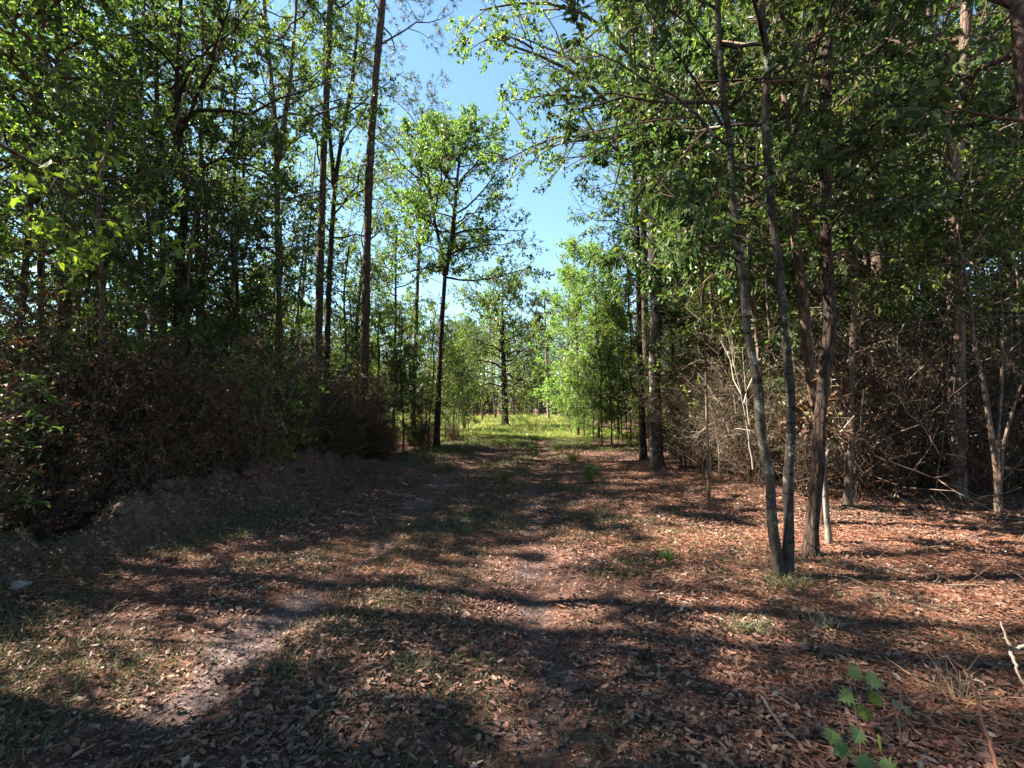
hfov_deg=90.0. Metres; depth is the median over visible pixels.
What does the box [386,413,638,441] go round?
meadow grass
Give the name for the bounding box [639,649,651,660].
pine cone
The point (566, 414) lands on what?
young tree
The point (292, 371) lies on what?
sapling
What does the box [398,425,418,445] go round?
brown shrub
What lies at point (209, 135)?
slim tree
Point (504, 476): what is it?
plant
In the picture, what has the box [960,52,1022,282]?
forest tree
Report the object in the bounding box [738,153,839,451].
slim tree
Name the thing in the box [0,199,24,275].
slim tree
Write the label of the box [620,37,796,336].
forest tree
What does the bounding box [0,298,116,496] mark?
brown shrub
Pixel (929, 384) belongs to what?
bare shrub
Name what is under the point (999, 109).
slim tree
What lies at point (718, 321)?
sapling
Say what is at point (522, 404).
brown shrub
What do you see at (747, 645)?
fallen branch
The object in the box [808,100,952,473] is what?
slim tree
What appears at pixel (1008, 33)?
forest tree
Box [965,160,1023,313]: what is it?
slim tree
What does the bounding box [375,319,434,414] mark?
forest tree
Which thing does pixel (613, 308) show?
slim tree
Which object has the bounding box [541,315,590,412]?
forest tree
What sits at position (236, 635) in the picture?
dirt track
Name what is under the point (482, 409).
forest tree
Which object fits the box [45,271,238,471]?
brown shrub
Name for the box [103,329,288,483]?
brown shrub
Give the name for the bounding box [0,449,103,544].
brown shrub
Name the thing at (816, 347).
bare shrub
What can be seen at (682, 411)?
bare shrub
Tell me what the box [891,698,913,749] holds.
maple seedling
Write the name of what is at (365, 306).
tall pine
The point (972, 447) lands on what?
bare shrub
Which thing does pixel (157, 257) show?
slim tree
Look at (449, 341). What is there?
forest tree
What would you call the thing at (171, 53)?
forest tree
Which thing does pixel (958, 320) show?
dead branch
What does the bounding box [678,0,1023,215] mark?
leaning tree
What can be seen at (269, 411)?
brown shrub
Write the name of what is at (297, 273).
slim tree
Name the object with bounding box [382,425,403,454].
bare shrub
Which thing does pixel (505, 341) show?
oak tree
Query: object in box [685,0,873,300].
forest tree
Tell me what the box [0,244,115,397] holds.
brown shrub
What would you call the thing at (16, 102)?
forest tree
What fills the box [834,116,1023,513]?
multi stem tree
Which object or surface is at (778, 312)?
sapling
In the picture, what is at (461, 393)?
sapling
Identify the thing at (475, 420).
sapling
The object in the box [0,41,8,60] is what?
forest tree
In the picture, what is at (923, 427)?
dead branch
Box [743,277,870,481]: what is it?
sapling
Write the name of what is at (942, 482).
dead branch
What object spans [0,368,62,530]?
green shrub
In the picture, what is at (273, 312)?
sapling
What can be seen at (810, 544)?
rough barked tree
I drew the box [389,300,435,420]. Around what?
forest tree
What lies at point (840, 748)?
maple seedling
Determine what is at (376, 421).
bare shrub
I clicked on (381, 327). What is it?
sapling
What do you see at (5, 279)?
slim tree
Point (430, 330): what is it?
sapling
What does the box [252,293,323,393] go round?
sapling
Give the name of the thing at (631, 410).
sapling
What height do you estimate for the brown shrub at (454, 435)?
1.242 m
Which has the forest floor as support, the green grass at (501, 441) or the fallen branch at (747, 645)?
the green grass at (501, 441)
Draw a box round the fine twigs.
[0,436,1023,620]
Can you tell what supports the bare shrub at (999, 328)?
on the forest floor
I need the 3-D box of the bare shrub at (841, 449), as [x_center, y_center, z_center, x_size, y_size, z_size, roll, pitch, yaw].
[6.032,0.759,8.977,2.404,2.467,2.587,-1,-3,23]
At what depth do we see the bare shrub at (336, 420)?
12.85 m
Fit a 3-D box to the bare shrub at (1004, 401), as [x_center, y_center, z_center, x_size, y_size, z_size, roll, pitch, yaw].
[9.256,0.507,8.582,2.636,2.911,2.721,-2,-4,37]
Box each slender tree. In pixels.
[546,2,725,460]
[590,6,731,455]
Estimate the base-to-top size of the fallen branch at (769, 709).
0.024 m
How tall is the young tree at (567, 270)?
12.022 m
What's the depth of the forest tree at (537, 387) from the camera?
93.01 m
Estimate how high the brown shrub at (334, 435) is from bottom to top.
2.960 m
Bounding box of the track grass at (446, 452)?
[0,436,1023,767]
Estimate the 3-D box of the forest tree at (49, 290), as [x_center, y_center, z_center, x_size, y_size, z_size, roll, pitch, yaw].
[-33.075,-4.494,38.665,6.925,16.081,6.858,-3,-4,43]
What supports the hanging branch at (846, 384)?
hanging from the understory tree at (843, 254)
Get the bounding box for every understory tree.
[584,7,777,510]
[704,28,996,505]
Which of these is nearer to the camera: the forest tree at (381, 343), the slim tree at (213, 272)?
the slim tree at (213, 272)
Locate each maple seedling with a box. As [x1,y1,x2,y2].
[822,664,897,767]
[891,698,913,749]
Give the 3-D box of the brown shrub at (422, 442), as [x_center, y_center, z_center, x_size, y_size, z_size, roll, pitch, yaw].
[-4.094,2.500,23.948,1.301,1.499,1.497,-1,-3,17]
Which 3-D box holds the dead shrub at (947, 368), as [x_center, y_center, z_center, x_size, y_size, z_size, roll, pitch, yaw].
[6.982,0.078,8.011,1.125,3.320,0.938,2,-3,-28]
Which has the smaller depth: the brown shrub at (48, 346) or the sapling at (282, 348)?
the brown shrub at (48, 346)
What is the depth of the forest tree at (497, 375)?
118.66 m
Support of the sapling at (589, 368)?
on the forest floor
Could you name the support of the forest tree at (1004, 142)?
on the forest floor
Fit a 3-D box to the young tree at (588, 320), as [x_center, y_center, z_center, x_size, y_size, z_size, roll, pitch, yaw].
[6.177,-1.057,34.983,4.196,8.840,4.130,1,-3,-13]
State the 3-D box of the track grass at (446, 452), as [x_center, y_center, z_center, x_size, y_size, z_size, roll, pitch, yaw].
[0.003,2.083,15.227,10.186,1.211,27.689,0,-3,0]
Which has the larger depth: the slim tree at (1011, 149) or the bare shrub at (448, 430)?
the bare shrub at (448, 430)
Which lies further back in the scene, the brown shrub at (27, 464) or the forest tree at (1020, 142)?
the forest tree at (1020, 142)
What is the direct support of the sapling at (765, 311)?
on the forest floor
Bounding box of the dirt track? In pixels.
[0,439,961,767]
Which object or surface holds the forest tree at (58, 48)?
on the forest floor
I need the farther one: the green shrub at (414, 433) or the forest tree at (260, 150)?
the green shrub at (414, 433)
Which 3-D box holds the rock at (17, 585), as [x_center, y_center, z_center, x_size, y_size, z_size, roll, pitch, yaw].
[-4.093,1.680,4.250,0.142,0.103,0.142,0,-3,0]
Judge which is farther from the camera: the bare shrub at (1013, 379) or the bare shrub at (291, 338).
the bare shrub at (291, 338)
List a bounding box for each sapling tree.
[536,0,933,578]
[603,0,962,578]
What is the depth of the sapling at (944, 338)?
14.53 m
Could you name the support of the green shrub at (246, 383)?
on the forest floor
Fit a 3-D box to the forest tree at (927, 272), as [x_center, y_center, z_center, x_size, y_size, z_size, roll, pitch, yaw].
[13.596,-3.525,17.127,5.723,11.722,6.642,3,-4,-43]
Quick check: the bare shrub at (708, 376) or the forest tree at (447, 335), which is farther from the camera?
the forest tree at (447, 335)
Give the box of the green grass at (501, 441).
[410,434,636,461]
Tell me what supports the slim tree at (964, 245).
on the forest floor
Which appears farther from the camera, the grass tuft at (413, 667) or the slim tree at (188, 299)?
the slim tree at (188, 299)
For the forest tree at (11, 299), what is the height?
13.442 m
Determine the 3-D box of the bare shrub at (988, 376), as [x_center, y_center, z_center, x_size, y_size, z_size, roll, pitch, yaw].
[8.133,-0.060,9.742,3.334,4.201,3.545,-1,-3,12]
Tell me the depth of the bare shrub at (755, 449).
11.42 m
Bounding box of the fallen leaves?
[0,439,1023,767]
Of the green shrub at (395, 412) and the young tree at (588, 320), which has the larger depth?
the young tree at (588, 320)
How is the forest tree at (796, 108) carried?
on the forest floor
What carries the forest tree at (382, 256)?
on the forest floor
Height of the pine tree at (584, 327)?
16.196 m
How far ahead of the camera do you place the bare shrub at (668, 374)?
16.76 m
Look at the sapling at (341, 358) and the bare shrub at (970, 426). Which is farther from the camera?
the sapling at (341, 358)
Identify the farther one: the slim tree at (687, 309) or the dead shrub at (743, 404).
the slim tree at (687, 309)
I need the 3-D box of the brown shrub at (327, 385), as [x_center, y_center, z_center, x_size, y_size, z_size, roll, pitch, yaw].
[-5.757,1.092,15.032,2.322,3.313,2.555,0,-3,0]
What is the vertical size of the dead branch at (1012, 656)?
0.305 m
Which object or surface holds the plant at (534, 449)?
on the dirt track
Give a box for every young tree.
[526,263,594,428]
[532,234,610,434]
[549,348,589,431]
[553,237,634,437]
[565,353,600,437]
[574,307,627,431]
[582,277,635,433]
[590,299,637,441]
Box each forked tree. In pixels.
[184,0,399,377]
[250,0,419,384]
[709,0,1023,499]
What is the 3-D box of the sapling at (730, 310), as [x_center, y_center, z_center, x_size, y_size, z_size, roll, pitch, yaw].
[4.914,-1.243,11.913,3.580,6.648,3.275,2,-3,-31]
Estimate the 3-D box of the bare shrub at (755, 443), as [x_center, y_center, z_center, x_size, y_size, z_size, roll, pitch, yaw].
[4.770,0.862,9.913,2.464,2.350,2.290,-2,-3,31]
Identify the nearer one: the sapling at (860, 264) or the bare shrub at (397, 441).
the sapling at (860, 264)
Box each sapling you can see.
[0,161,179,430]
[0,314,87,411]
[0,319,124,445]
[28,296,158,454]
[73,324,203,491]
[108,245,225,388]
[128,176,327,403]
[151,312,245,419]
[177,327,277,429]
[195,307,272,377]
[197,300,274,378]
[222,331,317,427]
[239,279,322,377]
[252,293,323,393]
[269,356,311,410]
[287,328,357,393]
[306,334,358,391]
[308,326,370,393]
[325,354,359,402]
[333,300,418,420]
[335,331,384,401]
[353,351,388,414]
[354,303,452,452]
[354,339,431,451]
[380,341,440,448]
[392,319,468,445]
[410,319,481,437]
[434,353,483,442]
[441,337,480,429]
[441,337,485,433]
[442,351,488,440]
[448,373,484,433]
[564,355,609,441]
[574,324,637,445]
[580,339,627,444]
[584,345,637,443]
[593,329,638,445]
[616,305,703,453]
[620,291,730,464]
[626,191,815,473]
[631,284,737,466]
[633,267,731,395]
[635,305,719,453]
[676,271,775,458]
[697,291,757,359]
[714,318,784,460]
[715,176,874,475]
[721,280,816,362]
[735,293,844,367]
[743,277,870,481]
[773,369,867,545]
[807,221,999,479]
[808,278,863,368]
[916,290,981,356]
[945,294,1023,361]
[1003,315,1023,399]
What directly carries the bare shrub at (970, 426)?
on the forest floor
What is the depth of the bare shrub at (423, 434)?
21.30 m
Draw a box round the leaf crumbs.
[0,449,1023,767]
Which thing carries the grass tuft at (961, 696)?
on the forest floor
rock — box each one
[10,580,32,591]
[628,652,637,657]
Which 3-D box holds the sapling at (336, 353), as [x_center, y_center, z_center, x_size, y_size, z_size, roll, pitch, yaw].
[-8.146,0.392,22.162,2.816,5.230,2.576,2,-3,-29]
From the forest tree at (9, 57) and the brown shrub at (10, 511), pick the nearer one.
the brown shrub at (10, 511)
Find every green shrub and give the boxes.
[0,321,107,535]
[0,327,138,532]
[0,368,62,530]
[2,356,80,495]
[78,350,207,460]
[192,345,284,461]
[246,372,284,417]
[256,369,330,466]
[275,363,336,451]
[366,377,409,458]
[406,401,434,448]
[614,398,647,450]
[661,363,716,464]
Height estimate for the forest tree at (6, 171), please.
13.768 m
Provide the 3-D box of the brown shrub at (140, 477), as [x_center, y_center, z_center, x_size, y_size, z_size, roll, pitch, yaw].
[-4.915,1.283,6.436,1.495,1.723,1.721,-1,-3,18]
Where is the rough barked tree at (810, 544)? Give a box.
[583,0,1023,558]
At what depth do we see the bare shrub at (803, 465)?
8.92 m
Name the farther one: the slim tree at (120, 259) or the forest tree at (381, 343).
the forest tree at (381, 343)
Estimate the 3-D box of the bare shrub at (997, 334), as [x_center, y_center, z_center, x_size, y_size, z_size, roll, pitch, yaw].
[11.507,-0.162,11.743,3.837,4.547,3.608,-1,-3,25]
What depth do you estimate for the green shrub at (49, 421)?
6.95 m
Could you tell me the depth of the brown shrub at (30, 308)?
9.17 m
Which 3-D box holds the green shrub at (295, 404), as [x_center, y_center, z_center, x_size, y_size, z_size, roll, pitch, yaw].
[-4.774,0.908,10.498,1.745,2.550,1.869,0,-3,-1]
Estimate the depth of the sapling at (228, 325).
14.84 m
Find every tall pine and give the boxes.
[294,0,408,378]
[332,0,463,458]
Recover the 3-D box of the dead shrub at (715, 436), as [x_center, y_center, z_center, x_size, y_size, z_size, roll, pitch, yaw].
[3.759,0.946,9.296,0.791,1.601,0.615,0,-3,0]
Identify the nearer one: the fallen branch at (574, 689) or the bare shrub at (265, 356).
the fallen branch at (574, 689)
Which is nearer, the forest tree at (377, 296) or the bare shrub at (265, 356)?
the bare shrub at (265, 356)
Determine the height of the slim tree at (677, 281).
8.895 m
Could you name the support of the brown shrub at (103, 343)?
on the forest floor
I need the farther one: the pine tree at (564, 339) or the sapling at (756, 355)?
the pine tree at (564, 339)
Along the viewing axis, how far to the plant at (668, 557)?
5.25 m
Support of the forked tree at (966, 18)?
on the forest floor
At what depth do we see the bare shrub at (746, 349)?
12.26 m
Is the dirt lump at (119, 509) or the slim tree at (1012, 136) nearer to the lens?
the dirt lump at (119, 509)
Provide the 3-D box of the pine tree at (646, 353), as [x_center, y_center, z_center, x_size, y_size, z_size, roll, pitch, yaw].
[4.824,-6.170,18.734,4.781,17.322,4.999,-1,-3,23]
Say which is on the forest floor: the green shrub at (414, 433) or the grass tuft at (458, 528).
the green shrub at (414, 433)
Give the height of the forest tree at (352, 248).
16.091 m
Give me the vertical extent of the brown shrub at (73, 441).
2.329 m
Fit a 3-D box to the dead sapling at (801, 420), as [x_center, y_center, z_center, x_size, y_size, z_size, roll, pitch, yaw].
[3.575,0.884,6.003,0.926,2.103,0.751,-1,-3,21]
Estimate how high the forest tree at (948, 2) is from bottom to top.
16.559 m
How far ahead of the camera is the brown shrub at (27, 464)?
5.99 m
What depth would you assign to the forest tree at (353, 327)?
33.27 m
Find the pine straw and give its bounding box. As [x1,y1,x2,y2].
[1,457,1023,767]
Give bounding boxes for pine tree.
[363,69,480,444]
[437,0,793,469]
[547,303,581,365]
[570,0,693,451]
[574,284,599,422]
[923,2,978,339]
[976,2,1009,95]
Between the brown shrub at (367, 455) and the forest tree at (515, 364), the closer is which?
the brown shrub at (367, 455)
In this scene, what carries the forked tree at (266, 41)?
on the forest floor
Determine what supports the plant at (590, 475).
on the dirt track
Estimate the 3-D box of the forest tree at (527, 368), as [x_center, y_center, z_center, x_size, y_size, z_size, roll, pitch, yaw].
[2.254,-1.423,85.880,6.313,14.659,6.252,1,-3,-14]
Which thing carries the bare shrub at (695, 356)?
on the forest floor
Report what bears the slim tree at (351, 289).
on the forest floor
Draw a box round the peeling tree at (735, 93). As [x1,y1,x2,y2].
[628,0,943,526]
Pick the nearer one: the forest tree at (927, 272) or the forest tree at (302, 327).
the forest tree at (927, 272)
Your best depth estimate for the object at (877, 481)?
8.62 m
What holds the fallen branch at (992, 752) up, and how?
on the forest floor
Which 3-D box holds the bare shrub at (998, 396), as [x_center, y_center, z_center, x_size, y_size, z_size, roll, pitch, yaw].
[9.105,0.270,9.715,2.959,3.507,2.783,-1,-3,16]
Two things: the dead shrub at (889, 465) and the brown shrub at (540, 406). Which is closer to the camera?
the dead shrub at (889, 465)
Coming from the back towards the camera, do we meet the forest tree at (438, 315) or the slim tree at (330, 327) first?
the forest tree at (438, 315)
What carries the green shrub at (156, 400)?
on the forest floor
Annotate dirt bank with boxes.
[0,446,387,604]
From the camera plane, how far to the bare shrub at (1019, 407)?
8.93 m
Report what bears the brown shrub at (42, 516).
on the forest floor
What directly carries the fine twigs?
on the forest floor
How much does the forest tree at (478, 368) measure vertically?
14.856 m
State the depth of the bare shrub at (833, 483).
9.52 m
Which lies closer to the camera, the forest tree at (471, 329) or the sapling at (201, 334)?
the sapling at (201, 334)
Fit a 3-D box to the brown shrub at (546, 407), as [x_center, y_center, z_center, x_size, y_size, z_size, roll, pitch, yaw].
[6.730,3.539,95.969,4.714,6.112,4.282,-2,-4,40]
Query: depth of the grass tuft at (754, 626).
3.73 m
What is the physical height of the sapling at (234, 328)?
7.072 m
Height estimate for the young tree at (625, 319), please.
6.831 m
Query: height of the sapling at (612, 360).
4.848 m
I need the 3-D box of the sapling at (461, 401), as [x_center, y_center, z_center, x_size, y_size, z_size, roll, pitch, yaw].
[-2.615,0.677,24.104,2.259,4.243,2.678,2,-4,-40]
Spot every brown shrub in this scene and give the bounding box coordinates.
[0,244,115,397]
[0,244,170,524]
[0,250,86,402]
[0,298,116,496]
[0,306,48,400]
[0,332,120,535]
[0,352,90,529]
[0,376,140,539]
[0,403,116,535]
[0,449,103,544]
[0,456,37,534]
[1,496,68,543]
[6,282,133,400]
[35,417,196,533]
[36,277,262,523]
[38,316,124,397]
[42,431,137,535]
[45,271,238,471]
[53,355,217,516]
[102,332,217,409]
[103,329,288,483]
[135,390,230,494]
[173,313,322,497]
[180,357,272,429]
[210,369,295,459]
[247,378,331,460]
[253,430,304,467]
[257,394,299,450]
[259,325,363,455]
[282,370,349,453]
[303,343,399,458]
[309,376,354,455]
[312,367,345,409]
[314,365,362,455]
[325,394,373,457]
[333,360,400,462]
[335,371,402,459]
[366,415,404,458]
[372,426,397,458]
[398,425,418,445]
[410,431,432,448]
[443,420,460,440]
[469,380,489,415]
[478,378,507,413]
[480,377,510,415]
[508,370,532,413]
[509,382,533,415]
[514,373,543,413]
[534,397,545,413]
[536,392,556,413]
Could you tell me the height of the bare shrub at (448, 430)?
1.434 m
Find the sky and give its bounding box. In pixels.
[0,0,1020,409]
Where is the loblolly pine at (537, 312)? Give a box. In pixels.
[527,289,564,418]
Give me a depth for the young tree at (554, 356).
37.31 m
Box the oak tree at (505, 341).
[434,254,569,426]
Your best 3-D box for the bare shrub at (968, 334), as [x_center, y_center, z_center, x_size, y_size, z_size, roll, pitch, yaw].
[7.675,0.017,10.107,3.226,4.065,3.430,-3,-4,45]
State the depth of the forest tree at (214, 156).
21.31 m
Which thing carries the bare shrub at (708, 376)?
on the forest floor
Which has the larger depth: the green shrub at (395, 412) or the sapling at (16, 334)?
the green shrub at (395, 412)
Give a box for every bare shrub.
[0,273,149,391]
[79,301,248,402]
[192,293,336,426]
[205,305,325,378]
[208,263,362,406]
[226,357,326,432]
[245,325,359,398]
[293,361,373,464]
[296,351,381,452]
[335,376,397,459]
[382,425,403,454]
[389,425,405,452]
[407,414,441,446]
[440,419,459,438]
[614,353,720,469]
[619,344,704,458]
[639,343,751,474]
[643,318,708,455]
[653,283,801,471]
[661,349,719,462]
[662,380,785,481]
[670,317,807,484]
[672,321,776,462]
[690,365,784,477]
[694,377,811,488]
[699,346,817,469]
[702,290,818,461]
[705,392,803,476]
[719,229,945,473]
[725,361,838,479]
[733,258,986,487]
[736,402,811,484]
[746,395,845,495]
[757,256,1000,501]
[776,301,1012,498]
[778,292,946,482]
[794,291,943,479]
[796,368,938,493]
[801,404,868,490]
[809,293,1013,486]
[830,237,1023,494]
[837,277,1023,490]
[856,319,947,469]
[865,338,1012,480]
[894,320,1023,486]
[901,342,1023,497]
[904,322,1023,491]
[907,397,1023,490]
[916,403,1016,489]
[933,270,1023,386]
[936,343,1023,479]
[962,321,1023,495]
[966,338,1023,465]
[968,335,1023,466]
[971,297,1023,462]
[976,330,1023,477]
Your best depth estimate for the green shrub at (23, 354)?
6.30 m
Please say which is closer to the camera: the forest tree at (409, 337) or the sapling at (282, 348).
the sapling at (282, 348)
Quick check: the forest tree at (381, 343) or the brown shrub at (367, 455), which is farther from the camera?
the forest tree at (381, 343)
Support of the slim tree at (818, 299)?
on the forest floor
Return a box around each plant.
[498,471,510,481]
[523,440,542,454]
[550,440,563,452]
[565,448,582,463]
[578,461,600,480]
[656,545,679,565]
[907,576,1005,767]
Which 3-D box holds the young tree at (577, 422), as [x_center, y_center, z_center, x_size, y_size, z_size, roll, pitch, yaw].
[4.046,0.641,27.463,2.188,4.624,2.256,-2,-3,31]
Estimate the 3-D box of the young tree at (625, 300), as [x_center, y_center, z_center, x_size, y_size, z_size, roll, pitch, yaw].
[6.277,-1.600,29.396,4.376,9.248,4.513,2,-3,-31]
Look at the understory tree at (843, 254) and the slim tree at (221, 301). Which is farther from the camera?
the slim tree at (221, 301)
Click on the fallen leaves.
(720, 753)
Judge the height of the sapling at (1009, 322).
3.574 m
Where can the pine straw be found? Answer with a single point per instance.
(825, 593)
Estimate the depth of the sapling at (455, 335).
28.84 m
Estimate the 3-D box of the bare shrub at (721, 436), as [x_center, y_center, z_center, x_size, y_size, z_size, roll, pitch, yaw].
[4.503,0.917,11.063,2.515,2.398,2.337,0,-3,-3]
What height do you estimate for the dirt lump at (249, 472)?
0.164 m
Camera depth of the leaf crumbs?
3.63 m
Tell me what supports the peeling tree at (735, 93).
on the forest floor
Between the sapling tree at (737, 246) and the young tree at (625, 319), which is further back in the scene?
the young tree at (625, 319)
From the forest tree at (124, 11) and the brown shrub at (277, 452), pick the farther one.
the forest tree at (124, 11)
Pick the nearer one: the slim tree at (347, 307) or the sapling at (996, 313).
the sapling at (996, 313)
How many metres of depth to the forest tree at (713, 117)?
15.12 m
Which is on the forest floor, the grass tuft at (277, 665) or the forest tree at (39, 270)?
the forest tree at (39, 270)
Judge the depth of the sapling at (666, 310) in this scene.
13.33 m
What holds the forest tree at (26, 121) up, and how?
on the forest floor
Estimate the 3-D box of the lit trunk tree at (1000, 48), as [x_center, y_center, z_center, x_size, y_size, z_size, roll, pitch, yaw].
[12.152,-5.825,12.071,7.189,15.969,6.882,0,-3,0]
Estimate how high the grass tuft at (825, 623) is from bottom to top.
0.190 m
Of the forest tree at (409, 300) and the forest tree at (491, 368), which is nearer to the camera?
the forest tree at (409, 300)
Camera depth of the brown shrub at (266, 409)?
8.78 m
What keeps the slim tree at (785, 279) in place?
on the forest floor
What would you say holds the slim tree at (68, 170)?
on the forest floor
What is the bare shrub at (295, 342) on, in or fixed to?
on the forest floor
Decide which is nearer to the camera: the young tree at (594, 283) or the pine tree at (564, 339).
the young tree at (594, 283)
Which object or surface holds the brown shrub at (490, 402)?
on the forest floor
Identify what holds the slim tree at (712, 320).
on the forest floor
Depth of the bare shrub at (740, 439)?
10.34 m
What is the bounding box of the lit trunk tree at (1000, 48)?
[897,2,1023,471]
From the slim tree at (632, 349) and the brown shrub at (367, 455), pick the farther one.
the slim tree at (632, 349)
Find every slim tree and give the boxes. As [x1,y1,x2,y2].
[0,64,204,458]
[0,150,151,341]
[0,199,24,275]
[0,201,30,332]
[4,55,192,373]
[35,220,161,385]
[46,189,181,407]
[104,157,258,362]
[105,95,272,360]
[147,243,234,337]
[170,249,251,347]
[189,284,243,344]
[201,154,334,378]
[224,287,274,336]
[252,219,354,355]
[305,297,353,379]
[306,232,390,394]
[323,290,376,378]
[331,255,392,367]
[597,231,650,446]
[610,161,717,459]
[613,308,649,382]
[618,316,649,389]
[625,244,679,313]
[644,0,904,497]
[644,275,716,362]
[658,144,765,471]
[680,244,760,357]
[716,210,819,359]
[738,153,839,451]
[805,142,950,492]
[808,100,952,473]
[808,220,892,344]
[836,131,966,355]
[875,74,1023,306]
[878,25,1023,284]
[917,221,1022,366]
[925,192,1023,397]
[928,237,1021,353]
[933,60,1023,281]
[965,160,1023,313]
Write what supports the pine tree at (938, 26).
on the forest floor
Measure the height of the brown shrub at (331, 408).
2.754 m
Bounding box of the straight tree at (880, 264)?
[704,0,1012,486]
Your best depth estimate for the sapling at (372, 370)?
26.26 m
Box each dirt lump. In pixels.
[111,502,128,515]
[151,479,184,492]
[243,467,258,477]
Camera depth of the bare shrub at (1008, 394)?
9.07 m
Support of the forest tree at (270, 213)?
on the forest floor
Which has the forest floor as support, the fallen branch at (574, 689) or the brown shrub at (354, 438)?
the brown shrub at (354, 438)
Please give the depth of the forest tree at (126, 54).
11.95 m
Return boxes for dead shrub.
[678,305,776,468]
[693,397,741,479]
[854,416,990,512]
[913,279,1004,495]
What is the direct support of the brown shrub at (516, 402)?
on the forest floor
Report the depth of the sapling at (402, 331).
20.84 m
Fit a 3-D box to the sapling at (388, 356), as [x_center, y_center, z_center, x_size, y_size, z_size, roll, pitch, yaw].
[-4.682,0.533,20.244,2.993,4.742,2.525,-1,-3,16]
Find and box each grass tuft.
[241,639,331,690]
[369,643,470,685]
[434,524,471,533]
[701,610,781,638]
[737,564,832,598]
[804,609,852,629]
[887,643,1022,715]
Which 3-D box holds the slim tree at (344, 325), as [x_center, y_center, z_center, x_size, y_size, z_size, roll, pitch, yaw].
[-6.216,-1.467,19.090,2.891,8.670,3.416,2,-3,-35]
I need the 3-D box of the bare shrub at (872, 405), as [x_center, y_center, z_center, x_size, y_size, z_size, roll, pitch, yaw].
[5.573,0.034,8.324,3.072,3.872,3.267,1,-3,-16]
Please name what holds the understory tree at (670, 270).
on the forest floor
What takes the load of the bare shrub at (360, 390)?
on the forest floor
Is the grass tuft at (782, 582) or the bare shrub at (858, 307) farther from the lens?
the bare shrub at (858, 307)
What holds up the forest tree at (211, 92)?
on the forest floor
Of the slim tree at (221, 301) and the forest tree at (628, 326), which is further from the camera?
the forest tree at (628, 326)
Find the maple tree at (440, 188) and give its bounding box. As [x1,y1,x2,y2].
[347,96,555,446]
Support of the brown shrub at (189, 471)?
on the forest floor
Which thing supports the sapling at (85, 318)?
on the forest floor
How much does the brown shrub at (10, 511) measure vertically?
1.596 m
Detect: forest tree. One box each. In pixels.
[0,0,47,204]
[0,0,173,341]
[0,0,189,332]
[0,0,232,382]
[0,0,240,348]
[0,0,282,340]
[0,0,360,373]
[0,1,217,288]
[0,4,172,293]
[0,15,129,337]
[0,32,153,346]
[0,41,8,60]
[0,212,34,338]
[23,0,238,350]
[29,248,131,334]
[98,0,296,363]
[105,101,282,338]
[136,103,339,364]
[152,0,310,362]
[262,130,362,352]
[275,298,314,360]
[275,300,335,362]
[292,150,430,382]
[331,303,386,390]
[332,274,434,395]
[355,209,477,451]
[360,319,409,395]
[374,285,436,402]
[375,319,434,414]
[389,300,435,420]
[404,295,466,423]
[424,318,479,412]
[427,326,496,430]
[434,317,496,428]
[470,323,489,415]
[473,321,510,419]
[476,315,514,418]
[477,342,500,398]
[488,360,510,414]
[493,324,536,414]
[513,328,542,414]
[514,333,543,414]
[523,338,553,414]
[529,332,555,414]
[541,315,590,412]
[542,342,562,415]
[577,288,635,426]
[600,251,648,422]
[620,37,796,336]
[634,0,891,310]
[654,0,963,470]
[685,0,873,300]
[723,0,1023,351]
[733,4,976,268]
[767,2,1023,348]
[782,24,1023,370]
[819,121,1023,352]
[895,0,1022,346]
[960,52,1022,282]
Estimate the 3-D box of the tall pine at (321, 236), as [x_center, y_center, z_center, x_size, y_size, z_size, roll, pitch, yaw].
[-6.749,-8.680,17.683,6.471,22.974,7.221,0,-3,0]
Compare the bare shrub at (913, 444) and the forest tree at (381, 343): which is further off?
the forest tree at (381, 343)
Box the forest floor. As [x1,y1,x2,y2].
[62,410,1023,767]
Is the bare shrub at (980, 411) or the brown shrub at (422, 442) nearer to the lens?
the bare shrub at (980, 411)
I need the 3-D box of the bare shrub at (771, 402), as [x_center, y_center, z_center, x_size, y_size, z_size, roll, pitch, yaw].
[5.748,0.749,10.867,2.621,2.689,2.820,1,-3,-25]
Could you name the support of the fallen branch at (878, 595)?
on the forest floor
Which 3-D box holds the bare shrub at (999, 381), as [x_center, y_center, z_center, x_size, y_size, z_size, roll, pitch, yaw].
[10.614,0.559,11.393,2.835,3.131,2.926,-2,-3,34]
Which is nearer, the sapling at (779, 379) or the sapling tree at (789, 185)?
the sapling tree at (789, 185)
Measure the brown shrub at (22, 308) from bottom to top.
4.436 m
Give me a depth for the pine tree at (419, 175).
27.11 m
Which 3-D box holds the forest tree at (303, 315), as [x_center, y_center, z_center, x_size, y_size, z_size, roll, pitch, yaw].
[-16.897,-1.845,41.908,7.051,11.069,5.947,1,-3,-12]
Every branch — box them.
[0,131,199,293]
[569,669,602,692]
[702,623,793,670]
[758,692,805,751]
[812,284,1023,367]
[830,353,910,408]
[842,584,1023,623]
[874,455,1023,518]
[900,399,938,452]
[1000,621,1023,684]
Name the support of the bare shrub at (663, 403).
on the forest floor
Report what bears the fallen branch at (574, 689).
on the dirt track
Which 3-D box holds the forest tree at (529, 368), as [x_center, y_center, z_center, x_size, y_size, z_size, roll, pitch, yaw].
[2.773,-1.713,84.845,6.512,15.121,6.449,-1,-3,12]
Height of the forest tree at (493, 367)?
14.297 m
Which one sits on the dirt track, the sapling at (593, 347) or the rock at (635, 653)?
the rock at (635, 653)
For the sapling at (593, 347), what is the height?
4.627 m

